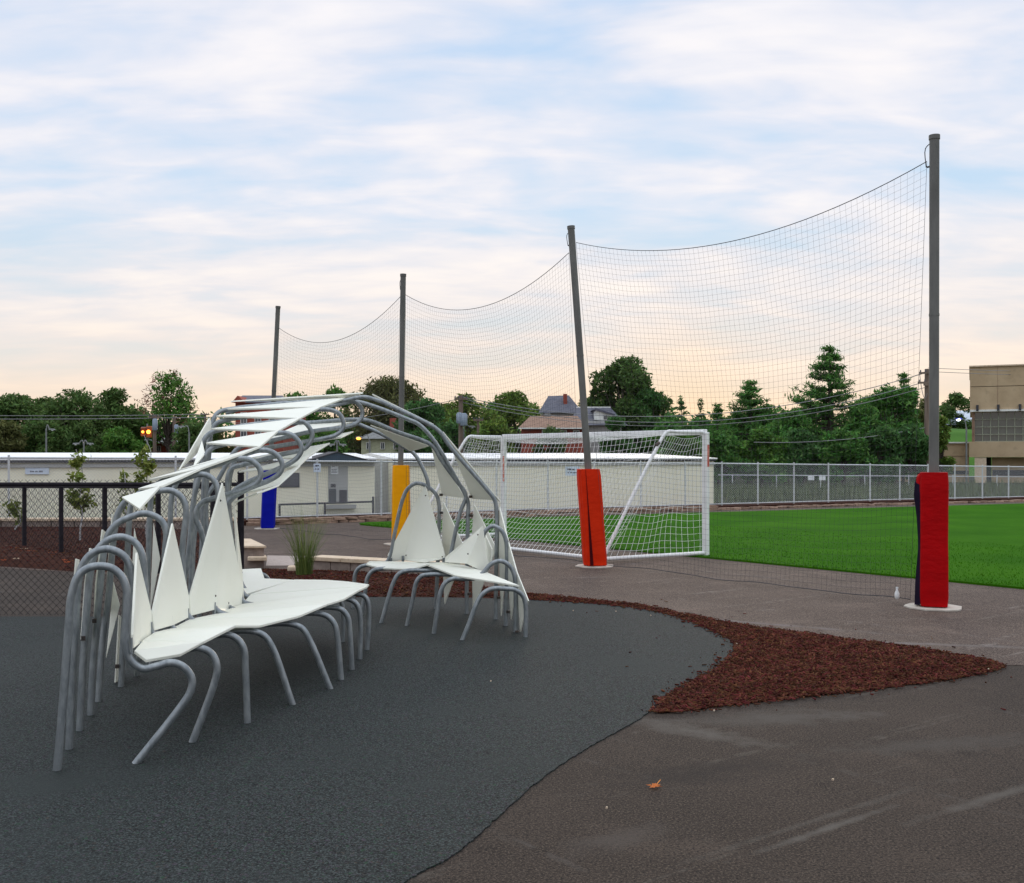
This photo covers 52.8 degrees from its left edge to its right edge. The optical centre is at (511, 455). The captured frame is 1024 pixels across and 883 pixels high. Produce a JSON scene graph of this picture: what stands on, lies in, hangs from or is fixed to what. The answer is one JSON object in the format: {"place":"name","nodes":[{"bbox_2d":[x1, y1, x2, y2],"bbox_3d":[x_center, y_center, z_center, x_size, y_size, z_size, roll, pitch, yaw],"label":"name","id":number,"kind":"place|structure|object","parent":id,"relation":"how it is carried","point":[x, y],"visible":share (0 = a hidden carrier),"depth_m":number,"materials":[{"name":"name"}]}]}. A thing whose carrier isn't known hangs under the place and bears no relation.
{"place":"outdoors","nodes":[
{"label":"outdoors","id":0,"kind":"place"},
{"bbox_2d":[232,395,305,451],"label":"brick house","id":1,"kind":"structure","parent":0,"point":[242,421],"depth_m":82.00,"materials":[{"name":"brick"}]},
{"bbox_2d":[266,555,305,565],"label":"gravel path","id":2,"kind":"structure","parent":0,"point":[273,560],"depth_m":18.88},
{"bbox_2d":[280,500,331,574],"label":"ornamental grass","id":3,"kind":"object","parent":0,"point":[303,564],"depth_m":16.30,"materials":[{"name":"green plant"}]},
{"bbox_2d":[0,597,732,882],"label":"rubber surface","id":4,"kind":"object","parent":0,"point":[401,753],"visible":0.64,"depth_m":7.00,"materials":[{"name":"rubber"}]},
{"bbox_2d":[53,392,528,770],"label":"bench pavilion","id":5,"kind":"structure","parent":4,"relation":"on","point":[222,584],"depth_m":9.18,"materials":[{"name":"metal"}]},
{"bbox_2d":[361,418,397,454],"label":"pale green house","id":6,"kind":"structure","parent":0,"point":[385,448],"depth_m":84.00,"materials":[{"name":"wood"}]},
{"bbox_2d":[0,502,1023,882],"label":"asphalt path","id":7,"kind":"structure","parent":0,"point":[926,786],"depth_m":5.84,"materials":[{"name":"asphalt"}]},
{"bbox_2d":[0,471,243,614],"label":"black chain link fence","id":8,"kind":"object","parent":7,"relation":"on","point":[240,511],"visible":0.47,"depth_m":12.48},
{"bbox_2d":[262,568,503,598],"bbox_3d":[-2.116,1.889,15.638,3.864,0.089,4.616,0,0,-15],"label":"mulch bed","id":9,"kind":"object","parent":7,"relation":"on","point":[379,582],"visible":0.44,"depth_m":15.42,"materials":[{"name":"wood"}]},
{"bbox_2d":[311,555,464,574],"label":"block wall","id":10,"kind":"structure","parent":9,"relation":"on","point":[339,563],"depth_m":17.08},
{"bbox_2d":[526,592,1011,712],"bbox_3d":[2.352,1.898,11.061,4.379,0.070,6.741,0,0,0],"label":"mulch bed","id":11,"kind":"object","parent":7,"relation":"on","point":[765,664],"visible":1,"depth_m":9.28,"materials":[{"name":"wood"}]},
{"bbox_2d":[0,502,1023,664],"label":"lane path","id":12,"kind":"structure","parent":0,"point":[987,621],"depth_m":14.52,"materials":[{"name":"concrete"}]},
{"bbox_2d":[0,486,214,572],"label":"black post fence","id":13,"kind":"object","parent":12,"relation":"on","point":[104,497],"visible":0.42,"depth_m":19.18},
{"bbox_2d":[0,526,234,571],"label":"mulch bed","id":14,"kind":"object","parent":12,"relation":"on","point":[8,551],"visible":0.29,"depth_m":20.12,"materials":[{"name":"wood"}]},
{"bbox_2d":[2,497,21,528],"bbox_3d":[-12.176,1.465,25.270,0.574,0.949,0.484,0,0,37],"label":"sapling","id":15,"kind":"object","parent":14,"relation":"on","point":[13,508],"visible":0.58,"depth_m":25.20,"materials":[{"name":"green plant"}]},
{"bbox_2d":[65,450,97,539],"bbox_3d":[-9.250,0.896,21.970,0.651,2.071,0.694,0,0,0],"label":"sapling","id":16,"kind":"object","parent":14,"relation":"on","point":[77,461],"visible":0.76,"depth_m":22.01,"materials":[{"name":"green plant"}]},
{"bbox_2d":[116,468,131,514],"bbox_3d":[-8.610,1.095,22.904,0.472,1.673,0.444,0,0,20],"label":"sapling","id":17,"kind":"object","parent":14,"relation":"on","point":[123,473],"visible":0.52,"depth_m":22.86,"materials":[{"name":"green plant"}]},
{"bbox_2d":[128,436,156,536],"bbox_3d":[-8.028,0.738,22.661,0.742,2.391,0.590,0,0,-36],"label":"sapling","id":18,"kind":"object","parent":14,"relation":"on","point":[147,466],"visible":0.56,"depth_m":22.62,"materials":[{"name":"green plant"}]},
{"bbox_2d":[0,517,237,528],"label":"pale wall","id":19,"kind":"structure","parent":12,"relation":"on","point":[139,519],"depth_m":26.16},
{"bbox_2d":[244,539,266,568],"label":"stone pier","id":20,"kind":"structure","parent":12,"relation":"on","point":[255,557],"depth_m":17.41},
{"bbox_2d":[254,306,280,529],"bbox_3d":[-6.439,-1.010,27.164,0.688,5.868,0.652,0,0,0],"label":"net post","id":21,"kind":"object","parent":12,"relation":"on","point":[268,510],"visible":0.74,"depth_m":27.05,"materials":[{"name":"metal"}]},
{"bbox_2d":[384,273,409,544],"bbox_3d":[-2.428,-1.012,22.407,0.655,5.872,0.636,0,0,-32],"label":"net post","id":22,"kind":"object","parent":12,"relation":"on","point":[400,474],"visible":0.78,"depth_m":22.33,"materials":[{"name":"metal"}]},
{"bbox_2d":[274,297,399,539],"bbox_3d":[-4.240,-0.778,24.812,0.336,5.383,5.926,0,0,-40],"label":"ball stop net","id":23,"kind":"object","parent":22,"relation":"attached to","point":[347,437],"visible":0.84,"depth_m":24.45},
{"bbox_2d":[566,225,612,567],"bbox_3d":[1.363,-1.039,17.939,0.824,5.925,0.636,0,0,0],"label":"net post","id":24,"kind":"object","parent":12,"relation":"on","point":[591,513],"visible":1,"depth_m":17.80,"materials":[{"name":"metal"}]},
{"bbox_2d":[405,254,581,561],"bbox_3d":[-0.528,-0.819,20.239,0.378,5.463,5.458,0,0,-38],"label":"ball stop net","id":25,"kind":"object","parent":24,"relation":"attached to","point":[524,487],"visible":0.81,"depth_m":19.70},
{"bbox_2d":[904,134,961,610],"bbox_3d":[5.349,-1.071,13.076,0.709,5.990,0.679,0,0,0],"label":"net post","id":26,"kind":"object","parent":12,"relation":"on","point":[931,492],"visible":1,"depth_m":13.02,"materials":[{"name":"metal"}]},
{"bbox_2d":[576,161,926,599],"bbox_3d":[3.325,-0.922,15.616,0.366,5.672,6.302,0,0,-41],"label":"ball stop net","id":27,"kind":"object","parent":26,"relation":"attached to","point":[788,465],"visible":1,"depth_m":15.21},
{"bbox_2d":[0,0,1023,452],"label":"sky","id":28,"kind":"structure","parent":0,"point":[175,174],"materials":[{"name":"blue"}]},
{"bbox_2d":[518,413,583,452],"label":"brown roof house","id":29,"kind":"structure","parent":0,"point":[527,426],"depth_m":80.00,"materials":[{"name":"brick"}]},
{"bbox_2d":[538,394,577,415],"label":"slate roof house","id":30,"kind":"structure","parent":0,"point":[560,400],"depth_m":96.75,"materials":[{"name":"brick"}]},
{"bbox_2d":[244,497,1023,525],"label":"mulch bank","id":31,"kind":"structure","parent":0,"point":[833,502],"depth_m":38.90,"materials":[{"name":"wood"}]},
{"bbox_2d":[0,455,1023,519],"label":"galvanised fence","id":32,"kind":"object","parent":31,"relation":"on","point":[547,486],"visible":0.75,"depth_m":34.13,"materials":[{"name":"white metal"}]},
{"bbox_2d":[360,503,1023,588],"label":"turf field","id":33,"kind":"structure","parent":0,"point":[985,544],"depth_m":23.89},
{"bbox_2d":[430,429,708,560],"bbox_3d":[0.749,0.705,21.500,2.435,2.420,6.706,0,0,-39],"label":"soccer goal","id":34,"kind":"object","parent":33,"relation":"on","point":[704,467],"visible":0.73,"depth_m":20.09,"materials":[{"name":"white paint"}]},
{"bbox_2d":[738,428,991,476],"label":"grass hill","id":35,"kind":"structure","parent":0,"point":[957,435],"depth_m":100.53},
{"bbox_2d":[714,475,1020,502],"bbox_3d":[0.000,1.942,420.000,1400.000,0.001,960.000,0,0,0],"label":"ground","id":36,"kind":"structure","parent":0,"point":[851,480],"depth_m":72.09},
{"bbox_2d":[0,418,29,452],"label":"leafy shrub","id":37,"kind":"object","parent":36,"relation":"on","point":[11,436],"visible":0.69,"depth_m":69.71,"materials":[{"name":"green plant"}]},
{"bbox_2d":[0,392,47,450],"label":"deciduous tree","id":38,"kind":"object","parent":36,"relation":"on","point":[15,404],"visible":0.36,"depth_m":86.80,"materials":[{"name":"green plant"}]},
{"bbox_2d":[19,418,72,452],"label":"leafy shrub","id":39,"kind":"object","parent":36,"relation":"on","point":[56,440],"visible":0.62,"depth_m":71.40,"materials":[{"name":"green plant"}]},
{"bbox_2d":[21,387,126,452],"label":"deciduous tree","id":40,"kind":"object","parent":36,"relation":"on","point":[63,412],"visible":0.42,"depth_m":84.74,"materials":[{"name":"green plant"}]},
{"bbox_2d":[61,420,104,452],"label":"leafy shrub","id":41,"kind":"object","parent":36,"relation":"on","point":[84,430],"visible":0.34,"depth_m":73.69,"materials":[{"name":"green plant"}]},
{"bbox_2d":[100,425,144,452],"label":"leafy shrub","id":42,"kind":"object","parent":36,"relation":"on","point":[118,439],"visible":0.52,"depth_m":65.58,"materials":[{"name":"green plant"}]},
{"bbox_2d":[94,386,152,452],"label":"deciduous tree","id":43,"kind":"object","parent":36,"relation":"on","point":[115,398],"visible":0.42,"depth_m":88.25,"materials":[{"name":"green plant"}]},
{"bbox_2d":[141,424,151,448],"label":"traffic light","id":44,"kind":"object","parent":36,"relation":"on","point":[146,431],"visible":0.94,"depth_m":71.85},
{"bbox_2d":[149,415,160,452],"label":"utility pole","id":45,"kind":"object","parent":36,"relation":"on","point":[154,424],"visible":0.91,"depth_m":79.77,"materials":[{"name":"brown wood"}]},
{"bbox_2d":[0,414,199,415],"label":"utility wire","id":46,"kind":"object","parent":45,"relation":"attached to","point":[112,415],"visible":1,"depth_m":79.99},
{"bbox_2d":[6,417,211,419],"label":"utility wire","id":47,"kind":"object","parent":45,"relation":"attached to","point":[115,418],"visible":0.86,"depth_m":79.99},
{"bbox_2d":[145,438,181,452],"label":"brick house","id":48,"kind":"structure","parent":36,"relation":"on","point":[160,448],"depth_m":92.00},
{"bbox_2d":[134,369,198,452],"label":"deciduous tree","id":49,"kind":"object","parent":36,"relation":"on","point":[178,402],"visible":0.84,"depth_m":89.35,"materials":[{"name":"green plant"}]},
{"bbox_2d":[0,453,377,517],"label":"storage shed","id":50,"kind":"structure","parent":36,"relation":"on","point":[254,505],"depth_m":31.62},
{"bbox_2d":[25,468,48,473],"bbox_3d":[-13.640,0.412,29.622,0.622,0.244,0.027,0,0,-23],"label":"wall sign","id":51,"kind":"object","parent":50,"relation":"attached to","point":[34,471],"visible":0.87,"depth_m":29.61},
{"bbox_2d":[279,473,299,486],"bbox_3d":[-7.037,0.767,32.419,0.712,0.465,0.043,0,0,-23],"label":"window","id":52,"kind":"structure","parent":50,"relation":"in","point":[290,480],"depth_m":32.47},
{"bbox_2d":[308,452,370,460],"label":"gable roof","id":53,"kind":"structure","parent":50,"relation":"on","point":[333,456],"depth_m":32.74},
{"bbox_2d":[169,420,219,452],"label":"leafy shrub","id":54,"kind":"object","parent":36,"relation":"on","point":[181,438],"visible":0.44,"depth_m":77.02,"materials":[{"name":"green plant"}]},
{"bbox_2d":[202,425,234,452],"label":"deciduous tree","id":55,"kind":"object","parent":36,"relation":"on","point":[226,449],"visible":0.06,"depth_m":99.74,"materials":[{"name":"green plant"}]},
{"bbox_2d":[283,391,327,437],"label":"deciduous tree","id":56,"kind":"object","parent":36,"relation":"on","point":[311,416],"visible":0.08,"depth_m":95.67,"materials":[{"name":"green plant"}]},
{"bbox_2d":[300,430,349,452],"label":"leafy shrub","id":57,"kind":"object","parent":36,"relation":"on","point":[330,449],"visible":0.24,"depth_m":69.46,"materials":[{"name":"green plant"}]},
{"bbox_2d":[278,498,373,515],"bbox_3d":[-5.813,1.620,32.426,3.035,0.620,0.065,0,0,-23],"label":"pipe rail","id":58,"kind":"object","parent":36,"relation":"on","point":[280,505],"visible":0.68,"depth_m":32.37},
{"bbox_2d":[322,383,357,453],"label":"deciduous tree","id":59,"kind":"object","parent":36,"relation":"on","point":[334,391],"visible":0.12,"depth_m":97.85,"materials":[{"name":"green plant"}]},
{"bbox_2d":[350,392,384,451],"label":"deciduous tree","id":60,"kind":"object","parent":36,"relation":"on","point":[357,409],"visible":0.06,"depth_m":103.15,"materials":[{"name":"green plant"}]},
{"bbox_2d":[334,375,426,453],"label":"deciduous tree","id":61,"kind":"object","parent":36,"relation":"on","point":[383,385],"visible":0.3,"depth_m":93.63,"materials":[{"name":"green plant"}]},
{"bbox_2d":[375,460,387,512],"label":"grey link wall","id":62,"kind":"structure","parent":36,"relation":"on","point":[384,475],"depth_m":34.15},
{"bbox_2d":[391,397,456,452],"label":"deciduous tree","id":63,"kind":"object","parent":36,"relation":"on","point":[424,412],"visible":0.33,"depth_m":83.19,"materials":[{"name":"green plant"}]},
{"bbox_2d":[421,418,471,452],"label":"leafy shrub","id":64,"kind":"object","parent":36,"relation":"on","point":[450,427],"visible":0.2,"depth_m":69.51,"materials":[{"name":"green plant"}]},
{"bbox_2d":[454,395,466,452],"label":"utility pole","id":65,"kind":"object","parent":36,"relation":"on","point":[462,419],"visible":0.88,"depth_m":65.75,"materials":[{"name":"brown wood"}]},
{"bbox_2d":[436,392,500,452],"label":"deciduous tree","id":66,"kind":"object","parent":36,"relation":"on","point":[476,409],"visible":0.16,"depth_m":91.65,"materials":[{"name":"green plant"}]},
{"bbox_2d":[21,402,949,450],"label":"distant wood","id":67,"kind":"object","parent":36,"relation":"on","point":[201,420],"visible":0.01,"depth_m":135.90,"materials":[{"name":"green plant"}]},
{"bbox_2d":[472,415,517,452],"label":"leafy shrub","id":68,"kind":"object","parent":36,"relation":"on","point":[496,425],"visible":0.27,"depth_m":65.31,"materials":[{"name":"green plant"}]},
{"bbox_2d":[493,389,535,452],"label":"deciduous tree","id":69,"kind":"object","parent":36,"relation":"on","point":[522,418],"visible":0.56,"depth_m":95.02,"materials":[{"name":"green plant"}]},
{"bbox_2d":[363,453,717,512],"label":"storage shed","id":70,"kind":"structure","parent":36,"relation":"on","point":[423,456],"depth_m":36.28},
{"bbox_2d":[565,466,579,475],"bbox_3d":[1.992,0.504,33.968,0.469,0.305,0.027,0,0,0],"label":"wall sign","id":71,"kind":"object","parent":70,"relation":"attached to","point":[569,472],"visible":0.8,"depth_m":33.96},
{"bbox_2d":[532,425,566,452],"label":"leafy shrub","id":72,"kind":"object","parent":36,"relation":"on","point":[541,447],"visible":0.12,"depth_m":67.59,"materials":[{"name":"green plant"}]},
{"bbox_2d":[587,387,604,406],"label":"deciduous tree","id":73,"kind":"object","parent":36,"relation":"on","point":[594,392],"visible":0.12,"depth_m":92.93,"materials":[{"name":"green plant"}]},
{"bbox_2d":[573,407,626,452],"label":"dormer house","id":74,"kind":"structure","parent":36,"relation":"on","point":[602,427],"depth_m":86.20,"materials":[{"name":"stone"}]},
{"bbox_2d":[598,414,638,452],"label":"leafy shrub","id":75,"kind":"object","parent":36,"relation":"on","point":[605,444],"visible":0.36,"depth_m":69.57,"materials":[{"name":"green plant"}]},
{"bbox_2d":[587,354,673,443],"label":"deciduous tree","id":76,"kind":"object","parent":36,"relation":"on","point":[630,381],"visible":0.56,"depth_m":91.22,"materials":[{"name":"green plant"}]},
{"bbox_2d":[246,499,1023,525],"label":"stone edging wall","id":77,"kind":"structure","parent":36,"relation":"on","point":[253,522],"depth_m":33.62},
{"bbox_2d":[624,387,664,453],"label":"deciduous tree","id":78,"kind":"object","parent":36,"relation":"on","point":[651,396],"visible":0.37,"depth_m":89.42,"materials":[{"name":"green plant"}]},
{"bbox_2d":[641,419,681,451],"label":"leafy shrub","id":79,"kind":"object","parent":36,"relation":"on","point":[660,426],"visible":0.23,"depth_m":71.43,"materials":[{"name":"green plant"}]},
{"bbox_2d":[657,411,689,428],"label":"deciduous tree","id":80,"kind":"object","parent":36,"relation":"on","point":[672,419],"visible":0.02,"depth_m":103.40,"materials":[{"name":"green plant"}]},
{"bbox_2d":[656,435,701,456],"bbox_3d":[10.310,0.250,61.883,3.261,3.424,3.291,0,0,41],"label":"leafy shrub","id":81,"kind":"object","parent":36,"relation":"on","point":[681,445],"visible":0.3,"depth_m":61.24,"materials":[{"name":"green plant"}]},
{"bbox_2d":[675,395,688,429],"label":"pine tree","id":82,"kind":"object","parent":36,"relation":"on","point":[683,408],"visible":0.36,"depth_m":83.92,"materials":[{"name":"green plant"}]},
{"bbox_2d":[684,417,714,439],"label":"evergreen tree","id":83,"kind":"object","parent":36,"relation":"on","point":[693,423],"visible":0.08,"depth_m":89.71,"materials":[{"name":"green plant"}]},
{"bbox_2d":[692,398,709,438],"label":"pine tree","id":84,"kind":"object","parent":36,"relation":"on","point":[700,408],"visible":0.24,"depth_m":83.94,"materials":[{"name":"green plant"}]},
{"bbox_2d":[697,403,736,479],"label":"pine tree","id":85,"kind":"object","parent":36,"relation":"on","point":[717,407],"visible":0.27,"depth_m":75.78,"materials":[{"name":"green plant"}]},
{"bbox_2d":[694,429,750,487],"bbox_3d":[12.275,0.150,61.961,3.935,3.600,3.906,0,0,0],"label":"leafy shrub","id":86,"kind":"object","parent":36,"relation":"on","point":[729,454],"visible":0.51,"depth_m":61.16,"materials":[{"name":"green plant"}]},
{"bbox_2d":[709,380,775,482],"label":"pine tree","id":87,"kind":"object","parent":36,"relation":"on","point":[746,398],"visible":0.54,"depth_m":71.69,"materials":[{"name":"green plant"}]},
{"bbox_2d":[735,426,791,487],"bbox_3d":[15.040,0.084,62.167,4.030,3.705,3.705,0,0,37],"label":"leafy shrub","id":88,"kind":"object","parent":36,"relation":"on","point":[775,450],"visible":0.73,"depth_m":61.23,"materials":[{"name":"green plant"}]},
{"bbox_2d":[742,404,785,432],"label":"evergreen tree","id":89,"kind":"object","parent":36,"relation":"on","point":[765,421],"visible":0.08,"depth_m":81.51,"materials":[{"name":"green plant"}]},
{"bbox_2d":[753,407,812,484],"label":"evergreen tree","id":90,"kind":"object","parent":36,"relation":"on","point":[784,423],"visible":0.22,"depth_m":67.49,"materials":[{"name":"green plant"}]},
{"bbox_2d":[782,427,842,484],"bbox_3d":[17.746,0.103,62.056,4.448,3.695,3.713,0,0,0],"label":"leafy shrub","id":91,"kind":"object","parent":36,"relation":"on","point":[803,450],"visible":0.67,"depth_m":61.37,"materials":[{"name":"green plant"}]},
{"bbox_2d":[757,344,896,483],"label":"pine tree","id":92,"kind":"object","parent":36,"relation":"on","point":[824,390],"visible":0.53,"depth_m":69.51,"materials":[{"name":"green plant"}]},
{"bbox_2d":[814,427,877,486],"bbox_3d":[19.849,0.107,61.925,3.698,3.658,3.318,0,0,0],"label":"leafy shrub","id":93,"kind":"object","parent":36,"relation":"on","point":[858,450],"visible":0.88,"depth_m":61.23,"materials":[{"name":"green plant"}]},
{"bbox_2d":[842,404,892,485],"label":"evergreen tree","id":94,"kind":"object","parent":36,"relation":"on","point":[862,413],"visible":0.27,"depth_m":66.36,"materials":[{"name":"green plant"}]},
{"bbox_2d":[714,477,1023,502],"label":"tall weeds","id":95,"kind":"object","parent":36,"relation":"on","point":[970,490],"visible":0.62,"depth_m":47.38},
{"bbox_2d":[732,475,1022,488],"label":"rail fence","id":96,"kind":"object","parent":36,"relation":"on","point":[996,476],"visible":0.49,"depth_m":56.98,"materials":[{"name":"white metal"}]},
{"bbox_2d":[862,425,906,487],"bbox_3d":[22.115,0.044,62.099,3.116,3.799,3.314,0,0,18],"label":"leafy shrub","id":97,"kind":"object","parent":36,"relation":"on","point":[881,448],"visible":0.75,"depth_m":61.28,"materials":[{"name":"green plant"}]},
{"bbox_2d":[864,382,923,483],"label":"evergreen tree","id":98,"kind":"object","parent":36,"relation":"on","point":[905,402],"visible":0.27,"depth_m":69.14,"materials":[{"name":"green plant"}]},
{"bbox_2d":[885,372,920,482],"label":"pine tree","id":99,"kind":"object","parent":36,"relation":"on","point":[903,375],"visible":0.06,"depth_m":70.89,"materials":[{"name":"green plant"}]},
{"bbox_2d":[892,424,939,485],"bbox_3d":[24.109,-0.018,62.155,3.063,3.941,2.771,0,0,0],"label":"leafy shrub","id":100,"kind":"object","parent":36,"relation":"on","point":[919,450],"visible":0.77,"depth_m":61.34,"materials":[{"name":"green plant"}]},
{"bbox_2d":[914,398,923,426],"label":"deciduous tree","id":101,"kind":"object","parent":36,"relation":"on","point":[921,408],"visible":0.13,"depth_m":119.17,"materials":[{"name":"green plant"}]},
{"bbox_2d":[919,369,928,469],"bbox_3d":[24.906,-1.643,61.959,1.199,7.147,0.558,0,0,0],"label":"utility pole","id":102,"kind":"object","parent":36,"relation":"on","point":[925,383],"visible":0.48,"depth_m":61.83,"materials":[{"name":"brown wood"}]},
{"bbox_2d":[468,384,916,422],"bbox_3d":[10.829,-3.262,64.000,28.324,2.412,0.044,0,0,8],"label":"utility wire","id":103,"kind":"object","parent":102,"relation":"attached to","point":[700,421],"visible":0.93,"depth_m":63.86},
{"bbox_2d":[464,374,920,416],"bbox_3d":[10.826,-3.721,64.000,28.498,2.605,0.044,0,0,8],"label":"utility wire","id":104,"kind":"object","parent":102,"relation":"attached to","point":[693,415],"visible":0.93,"depth_m":63.95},
{"bbox_2d":[463,387,924,425],"bbox_3d":[10.829,-2.975,64.000,28.322,2.294,0.036,0,0,8],"label":"utility wire","id":105,"kind":"object","parent":102,"relation":"attached to","point":[708,424],"visible":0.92,"depth_m":63.74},
{"bbox_2d":[939,413,956,474],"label":"leafy shrub","id":106,"kind":"object","parent":36,"relation":"on","point":[944,435],"visible":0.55,"depth_m":71.76,"materials":[{"name":"green plant"}]},
{"bbox_2d":[939,391,971,429],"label":"deciduous tree","id":107,"kind":"object","parent":36,"relation":"on","point":[955,400],"visible":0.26,"depth_m":124.43,"materials":[{"name":"green plant"}]},
{"bbox_2d":[955,418,966,483],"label":"street lamp","id":108,"kind":"object","parent":36,"relation":"on","point":[957,419],"visible":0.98,"depth_m":69.95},
{"bbox_2d":[901,364,1023,482],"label":"concrete building","id":109,"kind":"structure","parent":36,"relation":"on","point":[997,407],"depth_m":73.59,"materials":[{"name":"beige concrete"}]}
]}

